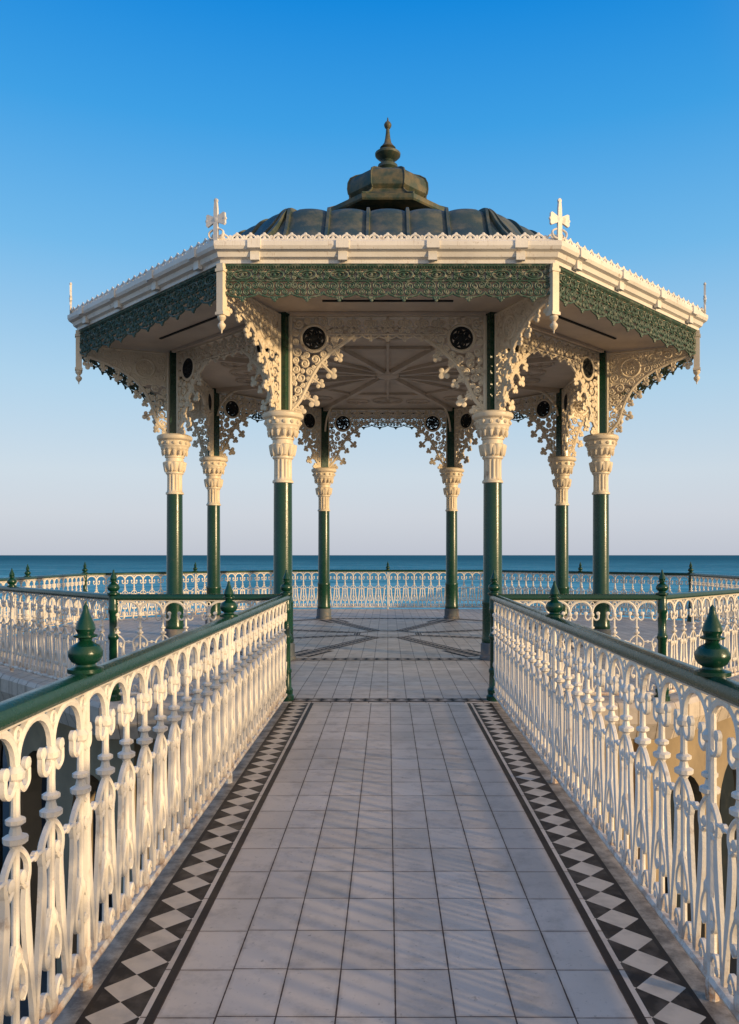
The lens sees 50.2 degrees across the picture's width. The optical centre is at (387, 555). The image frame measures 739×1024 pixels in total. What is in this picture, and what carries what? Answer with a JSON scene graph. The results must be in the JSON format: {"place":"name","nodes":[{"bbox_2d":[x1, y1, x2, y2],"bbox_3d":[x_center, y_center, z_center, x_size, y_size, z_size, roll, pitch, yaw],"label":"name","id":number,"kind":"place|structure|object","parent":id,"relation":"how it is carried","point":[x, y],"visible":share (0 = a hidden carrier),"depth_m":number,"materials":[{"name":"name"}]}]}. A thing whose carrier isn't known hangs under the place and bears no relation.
{"place":"outdoors","nodes":[
{"label":"outdoors","id":0,"kind":"place"},
{"bbox_2d":[0,555,738,636],"bbox_3d":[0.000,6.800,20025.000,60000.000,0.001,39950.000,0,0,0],"label":"sea","id":1,"kind":"structure","parent":0,"point":[38,565],"depth_m":348.22,"materials":[{"name":"blue liquid"}]},
{"bbox_2d":[0,0,738,554],"label":"sky","id":2,"kind":"structure","parent":0,"point":[123,123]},
{"bbox_2d":[3,747,736,1023],"bbox_3d":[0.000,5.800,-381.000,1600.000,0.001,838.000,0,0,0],"label":"promenade","id":3,"kind":"structure","parent":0,"point":[24,1011],"depth_m":11.10,"materials":[{"name":"concrete"}]},
{"bbox_2d":[0,701,736,973],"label":"arcade walls","id":4,"kind":"structure","parent":3,"relation":"on","point":[31,795],"depth_m":10.43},
{"bbox_2d":[0,609,738,738],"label":"terrace deck","id":5,"kind":"structure","parent":4,"relation":"on","point":[389,678],"depth_m":11.44,"materials":[{"name":"tile"}]},
{"bbox_2d":[0,561,738,701],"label":"terrace railing","id":6,"kind":"object","parent":5,"relation":"on","point":[72,608],"visible":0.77,"depth_m":10.06,"materials":[{"name":"white metal"}]},
{"bbox_2d":[165,483,609,642],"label":"column shafts","id":7,"kind":"object","parent":5,"relation":"on","point":[492,530],"depth_m":14.27,"materials":[{"name":"green metal"}]},
{"bbox_2d":[82,287,693,468],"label":"scroll brackets","id":8,"kind":"object","parent":7,"relation":"attached to","point":[634,369],"visible":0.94,"depth_m":14.02,"materials":[{"name":"white metal"}]},
{"bbox_2d":[181,327,594,429],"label":"bracket rosettes","id":9,"kind":"object","parent":8,"relation":"attached to","point":[462,338],"visible":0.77,"depth_m":14.07,"materials":[{"name":"black metal"}]},
{"bbox_2d":[172,312,603,410],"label":"ceiling ribs","id":10,"kind":"object","parent":7,"relation":"on","point":[377,374],"visible":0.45,"depth_m":15.60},
{"bbox_2d":[79,264,695,429],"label":"lace fascia","id":11,"kind":"structure","parent":10,"relation":"attached to","point":[667,324],"depth_m":10.79,"materials":[{"name":"green paint"}]},
{"bbox_2d":[67,240,707,329],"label":"cornice","id":12,"kind":"structure","parent":11,"relation":"on","point":[561,253],"depth_m":10.58,"materials":[{"name":"beige paint"}]},
{"bbox_2d":[77,238,697,323],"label":"gutter joints","id":13,"kind":"object","parent":12,"relation":"attached to","point":[344,243],"visible":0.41,"depth_m":10.77,"materials":[{"name":"beige paint"}]},
{"bbox_2d":[72,232,703,312],"bbox_3d":[0.000,-4.235,16.000,11.046,0.111,11.046,0,0,0],"label":"roof cresting","id":14,"kind":"object","parent":12,"relation":"on","point":[401,235],"visible":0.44,"depth_m":10.49,"materials":[{"name":"beige paint"}]},
{"bbox_2d":[234,207,541,237],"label":"roof ribs","id":15,"kind":"object","parent":12,"relation":"on","point":[273,227],"visible":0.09,"depth_m":12.02,"materials":[{"name":"grey metal"}]},
{"bbox_2d":[331,166,444,210],"bbox_3d":[0.000,-7.199,16.000,2.382,1.019,2.382,0,0,0],"label":"lantern cap","id":16,"kind":"object","parent":15,"relation":"on","point":[377,187],"visible":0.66,"depth_m":15.22,"materials":[{"name":"grey metal"}]},
{"bbox_2d":[375,118,400,167],"bbox_3d":[0.000,-8.283,16.000,0.540,1.186,0.540,0,0,0],"label":"roof finial","id":17,"kind":"object","parent":16,"relation":"on","point":[387,154],"visible":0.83,"depth_m":15.88,"materials":[{"name":"metal"}]},
{"bbox_2d":[69,198,706,313],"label":"corner crosses","id":18,"kind":"object","parent":12,"relation":"on","point":[215,219],"visible":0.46,"depth_m":10.48,"materials":[{"name":"beige paint"}]},
{"bbox_2d":[75,263,700,444],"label":"corner pendants","id":19,"kind":"object","parent":12,"relation":"hanging from","point":[553,314],"visible":0.75,"depth_m":10.58,"materials":[{"name":"beige paint"}]},
{"bbox_2d":[82,267,692,394],"bbox_3d":[0.000,-3.800,16.000,10.700,0.209,10.700,0,0,0],"label":"fascia board","id":20,"kind":"object","parent":10,"relation":"on","point":[419,274],"visible":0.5,"depth_m":10.65,"materials":[{"name":"paint"}]},
{"bbox_2d":[159,300,615,413],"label":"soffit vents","id":21,"kind":"object","parent":10,"relation":"attached to","point":[559,317],"visible":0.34,"depth_m":12.33,"materials":[{"name":"black metal"}]},
{"bbox_2d":[178,316,597,424],"bbox_3d":[0.000,-3.473,16.000,7.822,0.393,7.822,0,0,0],"label":"frieze","id":22,"kind":"object","parent":10,"relation":"attached to","point":[242,339],"visible":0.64,"depth_m":13.21,"materials":[{"name":"beige paint"}]},
{"bbox_2d":[157,410,618,510],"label":"column capitals","id":23,"kind":"object","parent":7,"relation":"on","point":[491,426],"depth_m":14.22,"materials":[{"name":"beige metal"}]},
{"bbox_2d":[169,312,605,466],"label":"column upper posts","id":24,"kind":"object","parent":23,"relation":"on","point":[450,435],"depth_m":14.29,"materials":[{"name":"green metal"}]},
{"bbox_2d":[164,608,610,660],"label":"column plinths","id":25,"kind":"structure","parent":5,"relation":"on","point":[448,614],"depth_m":14.26,"materials":[{"name":"green metal"}]},
{"bbox_2d":[203,618,582,701],"bbox_3d":[0.000,1.596,14.310,8.040,0.001,11.420,0,0,0],"label":"floor mosaic","id":26,"kind":"object","parent":5,"relation":"on","point":[322,650],"visible":0.59,"depth_m":13.20},
{"bbox_2d":[42,761,733,920],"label":"dark glazing","id":27,"kind":"structure","parent":3,"relation":"on","point":[726,799],"depth_m":12.37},
{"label":"walkway support columns","id":28,"kind":"object","parent":3,"relation":"on","visible":0},
{"bbox_2d":[53,703,738,1023],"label":"walkway","id":29,"kind":"structure","parent":28,"relation":"on","point":[392,863],"depth_m":3.64,"materials":[{"name":"tile"}]},
{"bbox_2d":[0,569,293,1023],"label":"iron railing","id":30,"kind":"object","parent":29,"relation":"on","point":[234,718],"visible":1,"depth_m":3.18,"materials":[{"name":"white metal"}]},
{"bbox_2d":[486,570,738,1022],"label":"iron railing","id":31,"kind":"object","parent":29,"relation":"on","point":[529,699],"visible":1,"depth_m":3.62,"materials":[{"name":"white metal"}]},
{"bbox_2d":[82,282,687,417],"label":"ceiling","id":32,"kind":"structure","parent":0,"point":[218,375],"depth_m":13.36,"materials":[{"name":"paint"}]},
{"bbox_2d":[239,209,536,237],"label":"roof","id":33,"kind":"structure","parent":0,"point":[392,222],"depth_m":12.00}
]}

